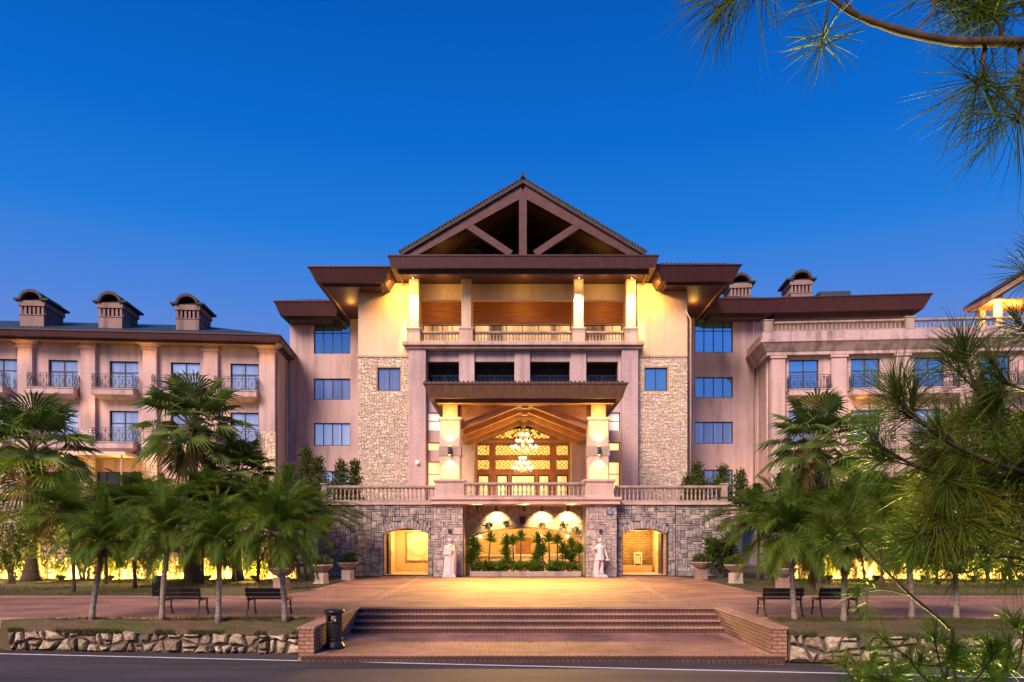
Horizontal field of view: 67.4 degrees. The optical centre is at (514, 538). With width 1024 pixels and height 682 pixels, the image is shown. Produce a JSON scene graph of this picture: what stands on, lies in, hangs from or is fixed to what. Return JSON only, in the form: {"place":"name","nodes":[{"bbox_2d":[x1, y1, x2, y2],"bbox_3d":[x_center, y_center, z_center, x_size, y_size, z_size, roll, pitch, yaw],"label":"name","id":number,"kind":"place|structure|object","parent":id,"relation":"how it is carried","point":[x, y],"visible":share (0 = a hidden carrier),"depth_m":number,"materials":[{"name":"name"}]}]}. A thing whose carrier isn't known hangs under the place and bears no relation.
{"place":"outdoors","nodes":[
{"label":"outdoors","id":0,"kind":"place"},
{"bbox_2d":[0,289,297,556],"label":"hotel left wing","id":1,"kind":"structure","parent":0,"point":[111,364],"depth_m":51.03,"materials":[{"name":"paint"}]},
{"bbox_2d":[0,359,16,387],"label":"window","id":2,"kind":"structure","parent":1,"relation":"in","point":[9,366],"depth_m":50.63,"materials":[{"name":"glass"}]},
{"bbox_2d":[50,360,77,387],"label":"window","id":3,"kind":"structure","parent":1,"relation":"in","point":[63,367],"depth_m":50.94,"materials":[{"name":"blue glass"}]},
{"bbox_2d":[111,361,137,387],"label":"window","id":4,"kind":"structure","parent":1,"relation":"in","point":[117,368],"depth_m":51.30,"materials":[{"name":"glass"}]},
{"bbox_2d":[111,411,137,441],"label":"window","id":5,"kind":"structure","parent":1,"relation":"in","point":[118,418],"depth_m":51.29,"materials":[{"name":"glass"}]},
{"bbox_2d":[172,363,199,386],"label":"window","id":6,"kind":"structure","parent":1,"relation":"in","point":[188,368],"depth_m":51.67,"materials":[{"name":"glass"}]},
{"bbox_2d":[231,364,258,391],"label":"window","id":7,"kind":"structure","parent":1,"relation":"in","point":[236,369],"depth_m":52.02,"materials":[{"name":"glass"}]},
{"bbox_2d":[231,413,258,441],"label":"window","id":8,"kind":"structure","parent":1,"relation":"in","point":[253,418],"depth_m":52.04,"materials":[{"name":"blue glass"}]},
{"bbox_2d":[0,618,315,649],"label":"bed","id":9,"kind":"object","parent":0,"point":[151,626],"visible":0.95,"depth_m":18.71,"materials":[{"name":"plant"}]},
{"bbox_2d":[47,485,155,619],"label":"date palm","id":10,"kind":"object","parent":9,"relation":"on","point":[103,515],"visible":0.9,"depth_m":18.97,"materials":[{"name":"green plant"}]},
{"bbox_2d":[100,472,226,619],"bbox_3d":[-8.645,0.216,19.321,2.900,3.729,2.958,0,0,10],"label":"date palm","id":11,"kind":"object","parent":9,"relation":"on","point":[167,507],"visible":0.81,"depth_m":19.00,"materials":[{"name":"green plant"}]},
{"bbox_2d":[26,615,315,629],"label":"lawn","id":12,"kind":"structure","parent":9,"relation":"on","point":[226,618],"depth_m":19.05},
{"bbox_2d":[164,484,265,623],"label":"date palm","id":13,"kind":"object","parent":9,"relation":"on","point":[218,515],"visible":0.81,"depth_m":18.43,"materials":[{"name":"green plant"}]},
{"bbox_2d":[214,465,336,622],"bbox_3d":[-5.748,0.170,18.773,3.099,3.848,3.070,0,0,35],"label":"date palm","id":14,"kind":"object","parent":9,"relation":"on","point":[280,510],"visible":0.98,"depth_m":18.38,"materials":[{"name":"green plant"}]},
{"bbox_2d":[293,443,319,489],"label":"juniper","id":15,"kind":"object","parent":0,"point":[306,462],"visible":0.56,"depth_m":45.84,"materials":[{"name":"green plant"}]},
{"bbox_2d":[308,454,330,496],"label":"juniper","id":16,"kind":"object","parent":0,"point":[318,466],"visible":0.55,"depth_m":45.91,"materials":[{"name":"green plant"}]},
{"bbox_2d":[0,576,1023,617],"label":"plaza","id":17,"kind":"structure","parent":0,"point":[533,588],"depth_m":24.66,"materials":[{"name":"brick"}]},
{"bbox_2d":[158,587,210,616],"bbox_3d":[-8.580,1.633,19.985,1.060,0.758,0.810,0,0,0],"label":"park bench","id":18,"kind":"object","parent":17,"relation":"on","point":[170,596],"visible":0.8,"depth_m":19.69,"materials":[{"name":"wood"}]},
{"bbox_2d":[245,587,293,616],"bbox_3d":[-6.380,1.633,19.985,1.060,0.758,0.810,0,0,0],"label":"park bench","id":19,"kind":"object","parent":17,"relation":"on","point":[254,596],"visible":0.88,"depth_m":19.69,"materials":[{"name":"wood"}]},
{"bbox_2d":[442,538,455,577],"bbox_3d":[-3.335,0.995,39.166,0.694,2.010,0.644,0,0,0],"label":"statue","id":20,"kind":"object","parent":17,"relation":"on","point":[449,568],"visible":1,"depth_m":39.02,"materials":[{"name":"stone"}]},
{"bbox_2d":[0,617,1022,626],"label":"walkway kerb","id":21,"kind":"structure","parent":17,"relation":"on","point":[4,618],"depth_m":19.26,"materials":[{"name":"stone"}]},
{"bbox_2d":[234,576,810,600],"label":"paving bands","id":22,"kind":"object","parent":17,"relation":"on","point":[379,598],"visible":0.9,"depth_m":24.61,"materials":[{"name":"stone"}]},
{"bbox_2d":[470,570,580,576],"bbox_3d":[0.550,1.865,40.575,5.800,0.270,1.250,0,0,0],"label":"planting bed","id":23,"kind":"object","parent":17,"relation":"on","point":[577,573],"visible":0.91,"depth_m":39.95,"materials":[{"name":"stone"}]},
{"bbox_2d":[464,534,483,570],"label":"dracaena","id":24,"kind":"object","parent":23,"relation":"in","point":[473,542],"visible":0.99,"depth_m":40.68,"materials":[{"name":"green plant"}]},
{"bbox_2d":[496,531,516,570],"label":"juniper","id":25,"kind":"object","parent":23,"relation":"in","point":[505,552],"visible":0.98,"depth_m":40.69,"materials":[{"name":"green plant"}]},
{"bbox_2d":[469,558,582,572],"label":"hedge","id":26,"kind":"object","parent":23,"relation":"in","point":[536,565],"visible":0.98,"depth_m":40.36,"materials":[{"name":"green plant"}]},
{"bbox_2d":[590,538,610,577],"bbox_3d":[4.370,0.995,39.212,0.970,2.010,0.654,0,0,-6],"label":"statue","id":27,"kind":"object","parent":17,"relation":"on","point":[598,550],"visible":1,"depth_m":39.12,"materials":[{"name":"stone"}]},
{"bbox_2d":[755,587,804,616],"bbox_3d":[6.880,1.633,19.985,1.060,0.758,0.810,0,0,0],"label":"park bench","id":28,"kind":"object","parent":17,"relation":"on","point":[765,595],"visible":0.88,"depth_m":19.68,"materials":[{"name":"wood"}]},
{"bbox_2d":[809,587,860,616],"bbox_3d":[8.320,1.633,19.985,1.060,0.758,0.810,0,0,0],"label":"park bench","id":29,"kind":"object","parent":17,"relation":"on","point":[821,595],"visible":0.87,"depth_m":19.69,"materials":[{"name":"wood"}]},
{"bbox_2d":[0,648,1023,681],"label":"road","id":30,"kind":"structure","parent":0,"point":[55,666],"depth_m":15.85,"materials":[{"name":"asphalt"}]},
{"bbox_2d":[8,630,297,653],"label":"boulder wall","id":31,"kind":"structure","parent":30,"relation":"on","point":[125,641],"depth_m":18.48,"materials":[{"name":"stone"}]},
{"bbox_2d":[5,626,297,635],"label":"wall weeds","id":32,"kind":"object","parent":31,"relation":"on","point":[157,631],"depth_m":18.49,"materials":[{"name":"green plant"}]},
{"bbox_2d":[297,607,359,660],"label":"cheek wall","id":33,"kind":"structure","parent":30,"relation":"on","point":[311,637],"depth_m":17.70,"materials":[{"name":"brick"}]},
{"bbox_2d":[0,653,1023,677],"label":"road edge line","id":34,"kind":"object","parent":30,"relation":"on","point":[470,664],"visible":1,"depth_m":16.57,"materials":[{"name":"white paint"}]},
{"bbox_2d":[302,633,784,664],"bbox_3d":[0.625,2.700,19.100,10.690,0.200,4.200,0,0,0],"label":"landing","id":35,"kind":"object","parent":30,"relation":"on","point":[523,643],"visible":0.5,"depth_m":18.79,"materials":[{"name":"brick"}]},
{"bbox_2d":[351,608,723,632],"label":"entrance steps","id":36,"kind":"structure","parent":35,"relation":"on","point":[536,622],"depth_m":21.50,"materials":[{"name":"stone"}]},
{"bbox_2d":[303,633,781,654],"bbox_3d":[0.625,2.596,19.000,10.690,0.001,4.000,0,0,0],"label":"landing edging","id":37,"kind":"object","parent":35,"relation":"on","point":[725,635],"visible":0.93,"depth_m":17.14,"materials":[{"name":"stone"}]},
{"bbox_2d":[323,608,344,649],"bbox_3d":[-4.270,2.130,18.150,0.500,0.940,0.500,0,0,0],"label":"litter bin","id":38,"kind":"object","parent":37,"relation":"on","point":[334,639],"visible":1,"depth_m":17.99,"materials":[{"name":"black metal"}]},
{"bbox_2d":[301,656,784,663],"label":"landing kerb","id":39,"kind":"structure","parent":35,"relation":"attached to","point":[578,659],"depth_m":16.98,"materials":[{"name":"stone"}]},
{"bbox_2d":[713,607,788,660],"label":"cheek wall","id":40,"kind":"structure","parent":30,"relation":"on","point":[770,637],"depth_m":18.51,"materials":[{"name":"brick"}]},
{"bbox_2d":[787,634,1023,666],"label":"boulder wall","id":41,"kind":"structure","parent":30,"relation":"on","point":[806,649],"depth_m":16.97,"materials":[{"name":"stone"}]},
{"bbox_2d":[785,630,984,639],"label":"wall weeds","id":42,"kind":"object","parent":41,"relation":"on","point":[813,635],"depth_m":16.83,"materials":[{"name":"green plant"}]},
{"bbox_2d":[0,564,1023,607],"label":"lawn","id":43,"kind":"structure","parent":0,"point":[749,572],"depth_m":32.00,"materials":[{"name":"plant"}]},
{"bbox_2d":[0,486,49,583],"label":"leafy bush","id":44,"kind":"object","parent":43,"relation":"on","point":[14,547],"visible":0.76,"depth_m":33.90,"materials":[{"name":"green plant"}]},
{"bbox_2d":[0,524,64,578],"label":"hedge shrub","id":45,"kind":"object","parent":43,"relation":"on","point":[48,568],"visible":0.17,"depth_m":38.17,"materials":[{"name":"green plant"}]},
{"bbox_2d":[0,388,103,580],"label":"fan palm","id":46,"kind":"object","parent":43,"relation":"on","point":[53,416],"visible":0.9,"depth_m":35.67,"materials":[{"name":"green plant"}]},
{"bbox_2d":[0,468,155,591],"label":"date palm","id":47,"kind":"object","parent":43,"relation":"on","point":[66,494],"visible":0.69,"depth_m":28.30,"materials":[{"name":"green plant"}]},
{"bbox_2d":[40,524,116,578],"bbox_3d":[-21.765,0.380,38.108,4.150,3.488,1.324,0,0,4],"label":"hedge shrub","id":48,"kind":"object","parent":43,"relation":"on","point":[46,562],"visible":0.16,"depth_m":38.04,"materials":[{"name":"green plant"}]},
{"bbox_2d":[40,468,219,587],"bbox_3d":[-15.415,-0.358,31.174,6.926,4.862,6.610,0,0,27],"label":"date palm","id":49,"kind":"object","parent":43,"relation":"on","point":[133,486],"visible":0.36,"depth_m":30.12,"materials":[{"name":"green plant"}]},
{"bbox_2d":[0,557,299,577],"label":"garden wall","id":50,"kind":"structure","parent":43,"relation":"on","point":[53,575],"depth_m":38.60,"materials":[{"name":"paint"}]},
{"bbox_2d":[0,579,345,595],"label":"lawn grass","id":51,"kind":"structure","parent":43,"relation":"on","point":[149,591],"depth_m":31.64,"materials":[{"name":"plant"}]},
{"bbox_2d":[124,370,256,581],"bbox_3d":[-14.876,-2.961,35.734,5.860,10.074,5.532,0,0,0],"label":"fan palm","id":52,"kind":"object","parent":43,"relation":"on","point":[205,403],"visible":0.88,"depth_m":34.93,"materials":[{"name":"green plant"}]},
{"bbox_2d":[151,464,265,582],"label":"date palm","id":53,"kind":"object","parent":43,"relation":"on","point":[201,481],"visible":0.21,"depth_m":33.66,"materials":[{"name":"green plant"}]},
{"bbox_2d":[189,435,286,580],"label":"fan palm","id":54,"kind":"object","parent":43,"relation":"on","point":[240,456],"visible":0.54,"depth_m":35.75,"materials":[{"name":"green plant"}]},
{"bbox_2d":[174,470,307,581],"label":"date palm","id":55,"kind":"object","parent":43,"relation":"on","point":[228,496],"visible":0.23,"depth_m":33.69,"materials":[{"name":"green plant"}]},
{"bbox_2d":[200,474,318,581],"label":"date palm","id":56,"kind":"object","parent":43,"relation":"on","point":[261,478],"visible":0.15,"depth_m":34.57,"materials":[{"name":"green plant"}]},
{"bbox_2d":[235,480,374,580],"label":"date palm","id":57,"kind":"object","parent":43,"relation":"on","point":[325,521],"visible":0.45,"depth_m":35.82,"materials":[{"name":"green plant"}]},
{"bbox_2d":[337,562,358,579],"bbox_3d":[-8.000,1.575,36.800,1.020,0.850,1.020,0,0,14],"label":"bowl planter","id":58,"kind":"object","parent":43,"relation":"on","point":[347,572],"visible":0.96,"depth_m":36.56,"materials":[{"name":"stone"}]},
{"bbox_2d":[0,596,1023,596],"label":"lawn kerb","id":59,"kind":"structure","parent":43,"relation":"on","point":[245,596],"depth_m":26.30,"materials":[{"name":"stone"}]},
{"bbox_2d":[318,482,732,576],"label":"podium wall","id":60,"kind":"structure","parent":43,"relation":"on","point":[665,537],"depth_m":40.45,"materials":[{"name":"stone"}]},
{"bbox_2d":[291,469,358,499],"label":"terrace shrub","id":61,"kind":"object","parent":60,"relation":"on","point":[325,479],"visible":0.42,"depth_m":45.16,"materials":[{"name":"green plant"}]},
{"bbox_2d":[329,457,349,499],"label":"juniper","id":62,"kind":"object","parent":60,"relation":"on","point":[336,471],"visible":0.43,"depth_m":45.91,"materials":[{"name":"green plant"}]},
{"bbox_2d":[346,458,364,499],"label":"juniper","id":63,"kind":"object","parent":60,"relation":"on","point":[355,469],"visible":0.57,"depth_m":45.87,"materials":[{"name":"green plant"}]},
{"bbox_2d":[406,532,427,561],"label":"framed picture","id":64,"kind":"object","parent":60,"relation":"attached to","point":[416,546],"visible":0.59,"depth_m":44.55,"materials":[{"name":"gold metal"}]},
{"bbox_2d":[273,172,778,524],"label":"hotel main block","id":65,"kind":"structure","parent":60,"relation":"on","point":[522,278],"depth_m":50.00,"materials":[{"name":"paint"}]},
{"bbox_2d":[314,319,349,353],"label":"window","id":66,"kind":"structure","parent":65,"relation":"in","point":[328,339],"depth_m":56.18,"materials":[{"name":"blue glass"}]},
{"bbox_2d":[314,379,349,399],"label":"window","id":67,"kind":"structure","parent":65,"relation":"in","point":[324,389],"depth_m":56.18,"materials":[{"name":"blue glass"}]},
{"bbox_2d":[314,423,349,445],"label":"window","id":68,"kind":"structure","parent":65,"relation":"in","point":[325,434],"depth_m":56.18,"materials":[{"name":"blue glass"}]},
{"bbox_2d":[378,368,399,390],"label":"window","id":69,"kind":"structure","parent":65,"relation":"in","point":[388,378],"depth_m":50.19,"materials":[{"name":"blue glass"}]},
{"bbox_2d":[428,462,439,484],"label":"window","id":70,"kind":"structure","parent":65,"relation":"in","point":[433,467],"depth_m":50.28,"materials":[{"name":"yellow glass"}]},
{"bbox_2d":[423,325,460,340],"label":"window","id":71,"kind":"structure","parent":65,"relation":"in","point":[425,327],"depth_m":53.14,"materials":[{"name":"yellow glass"}]},
{"bbox_2d":[476,374,513,381],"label":"window","id":72,"kind":"structure","parent":65,"relation":"in","point":[479,377],"depth_m":51.56,"materials":[{"name":"blue glass"}]},
{"bbox_2d":[474,325,570,340],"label":"window","id":73,"kind":"structure","parent":65,"relation":"in","point":[476,327],"depth_m":53.14,"materials":[{"name":"yellow glass"}]},
{"bbox_2d":[489,429,556,440],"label":"gable window","id":74,"kind":"structure","parent":65,"relation":"in","point":[512,434],"depth_m":49.98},
{"bbox_2d":[530,374,567,381],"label":"window","id":75,"kind":"structure","parent":65,"relation":"in","point":[533,377],"depth_m":51.56,"materials":[{"name":"blue glass"}]},
{"bbox_2d":[584,325,621,340],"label":"window","id":76,"kind":"structure","parent":65,"relation":"in","point":[588,327],"depth_m":53.14,"materials":[{"name":"yellow glass"}]},
{"bbox_2d":[645,368,666,390],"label":"window","id":77,"kind":"structure","parent":65,"relation":"in","point":[655,378],"depth_m":50.19,"materials":[{"name":"blue glass"}]},
{"bbox_2d":[695,318,731,351],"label":"window","id":78,"kind":"structure","parent":65,"relation":"in","point":[709,337],"depth_m":56.18,"materials":[{"name":"blue glass"}]},
{"bbox_2d":[695,377,731,397],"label":"window","id":79,"kind":"structure","parent":65,"relation":"in","point":[705,387],"depth_m":56.18,"materials":[{"name":"blue glass"}]},
{"bbox_2d":[695,422,731,443],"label":"window","id":80,"kind":"structure","parent":65,"relation":"in","point":[705,432],"depth_m":56.18,"materials":[{"name":"blue glass"}]},
{"bbox_2d":[423,381,628,496],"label":"portico","id":81,"kind":"structure","parent":60,"relation":"on","point":[575,414],"depth_m":40.45,"materials":[{"name":"paint"}]},
{"bbox_2d":[681,458,710,499],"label":"juniper","id":82,"kind":"object","parent":60,"relation":"on","point":[695,467],"visible":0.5,"depth_m":45.92,"materials":[{"name":"green plant"}]},
{"bbox_2d":[680,470,738,499],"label":"terrace shrub","id":83,"kind":"object","parent":60,"relation":"on","point":[706,482],"visible":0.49,"depth_m":45.15,"materials":[{"name":"green plant"}]},
{"bbox_2d":[691,562,711,578],"bbox_3d":[9.100,1.575,37.500,1.020,0.850,1.020,0,0,-14],"label":"bowl planter","id":84,"kind":"object","parent":43,"relation":"on","point":[701,571],"visible":0.93,"depth_m":37.27,"materials":[{"name":"stone"}]},
{"bbox_2d":[702,530,738,576],"bbox_3d":[10.535,0.844,39.569,2.133,2.583,1.311,0,0,0],"label":"leafy bush","id":85,"kind":"object","parent":43,"relation":"on","point":[716,546],"visible":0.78,"depth_m":39.47,"materials":[{"name":"green plant"}]},
{"bbox_2d":[692,482,799,580],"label":"date palm","id":86,"kind":"object","parent":43,"relation":"on","point":[750,492],"visible":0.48,"depth_m":36.06,"materials":[{"name":"green plant"}]},
{"bbox_2d":[737,479,872,578],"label":"date palm","id":87,"kind":"object","parent":43,"relation":"on","point":[810,494],"visible":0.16,"depth_m":34.35,"materials":[{"name":"green plant"}]},
{"bbox_2d":[753,386,879,581],"bbox_3d":[14.023,-2.489,35.307,5.685,9.125,5.873,0,0,0],"label":"fan palm","id":88,"kind":"object","parent":43,"relation":"on","point":[815,420],"visible":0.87,"depth_m":34.89,"materials":[{"name":"green plant"}]},
{"bbox_2d":[709,579,1023,595],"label":"lawn grass","id":89,"kind":"structure","parent":43,"relation":"on","point":[878,583],"depth_m":31.56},
{"bbox_2d":[807,469,930,586],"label":"date palm","id":90,"kind":"object","parent":43,"relation":"on","point":[892,486],"visible":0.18,"depth_m":31.09,"materials":[{"name":"green plant"}]},
{"bbox_2d":[764,557,1022,577],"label":"hedge","id":91,"kind":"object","parent":43,"relation":"on","point":[871,572],"depth_m":38.60,"materials":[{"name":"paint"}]},
{"bbox_2d":[0,0,1023,345],"label":"sky","id":92,"kind":"structure","parent":0,"point":[153,152],"materials":[{"name":"blue"}]},
{"bbox_2d":[298,547,1023,669],"bbox_3d":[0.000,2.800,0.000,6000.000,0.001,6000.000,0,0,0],"label":"ground","id":93,"kind":"structure","parent":0,"point":[795,663],"depth_m":28.95,"materials":[{"name":"soil"}]},
{"bbox_2d":[731,467,751,507],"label":"juniper","id":94,"kind":"object","parent":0,"point":[741,476],"visible":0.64,"depth_m":45.89,"materials":[{"name":"green plant"}]},
{"bbox_2d":[742,316,1023,565],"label":"hotel right wing","id":95,"kind":"structure","parent":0,"point":[795,363],"depth_m":51.17,"materials":[{"name":"paint"}]},
{"bbox_2d":[789,360,817,388],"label":"window","id":96,"kind":"structure","parent":95,"relation":"in","point":[798,368],"depth_m":52.01,"materials":[{"name":"blue glass"}]},
{"bbox_2d":[723,269,933,330],"bbox_3d":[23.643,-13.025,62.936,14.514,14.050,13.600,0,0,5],"label":"roof","id":97,"kind":"structure","parent":95,"relation":"on","point":[797,301],"depth_m":56.99,"materials":[{"name":"paint"}]},
{"bbox_2d":[851,359,878,387],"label":"window","id":98,"kind":"structure","parent":95,"relation":"in","point":[854,363],"depth_m":51.68,"materials":[{"name":"blue glass"}]},
{"bbox_2d":[914,357,942,386],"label":"window","id":99,"kind":"structure","parent":95,"relation":"in","point":[927,367],"depth_m":51.31,"materials":[{"name":"blue glass"}]},
{"bbox_2d":[963,270,1023,325],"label":"roof pavilion","id":100,"kind":"structure","parent":95,"relation":"on","point":[988,298],"depth_m":50.25,"materials":[{"name":"tile"}]},
{"bbox_2d":[765,616,1022,639],"bbox_3d":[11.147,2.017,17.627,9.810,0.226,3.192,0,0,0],"label":"lawn","id":101,"kind":"structure","parent":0,"point":[964,619],"depth_m":18.32,"materials":[{"name":"plant"}]},
{"bbox_2d":[721,457,858,619],"bbox_3d":[6.648,0.053,18.932,3.432,4.104,3.481,0,0,-28],"label":"date palm","id":102,"kind":"object","parent":101,"relation":"on","point":[786,502],"visible":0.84,"depth_m":18.51,"materials":[{"name":"green plant"}]},
{"bbox_2d":[776,469,910,621],"bbox_3d":[7.865,0.203,18.622,3.205,3.795,3.021,0,0,38],"label":"date palm","id":103,"kind":"object","parent":101,"relation":"on","point":[844,487],"visible":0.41,"depth_m":18.18,"materials":[{"name":"green plant"}]},
{"bbox_2d":[854,484,968,617],"bbox_3d":[9.673,0.372,18.845,2.703,3.418,2.728,0,0,-15],"label":"date palm","id":104,"kind":"object","parent":101,"relation":"on","point":[911,613],"visible":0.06,"depth_m":18.84,"materials":[{"name":"green plant"}]},
{"bbox_2d":[915,486,1012,618],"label":"date palm","id":105,"kind":"object","parent":101,"relation":"on","point":[956,609],"visible":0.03,"depth_m":18.83,"materials":[{"name":"green plant"}]},
{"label":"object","id":106,"kind":"structure","parent":0,"visible":0},
{"bbox_2d":[657,0,1023,612],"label":"pine tree","id":107,"kind":"object","parent":106,"relation":"on","point":[955,474],"visible":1,"depth_m":2.74,"materials":[{"name":"green plant"}]},
{"bbox_2d":[794,480,956,681],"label":"young pine","id":108,"kind":"object","parent":106,"relation":"on","point":[837,528],"visible":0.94,"depth_m":4.22,"materials":[{"name":"green plant"}]},
{"bbox_2d":[819,631,942,681],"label":"young pine","id":109,"kind":"object","parent":106,"relation":"on","point":[844,663],"visible":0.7,"depth_m":4.07,"materials":[{"name":"green plant"}]},
{"bbox_2d":[845,612,1023,681],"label":"young pine","id":110,"kind":"object","parent":106,"relation":"on","point":[956,650],"visible":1,"depth_m":3.76,"materials":[{"name":"green plant"}]},
{"bbox_2d":[936,595,1023,681],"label":"young pine","id":111,"kind":"object","parent":106,"relation":"on","point":[1013,622],"visible":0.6,"depth_m":3.87,"materials":[{"name":"green plant"}]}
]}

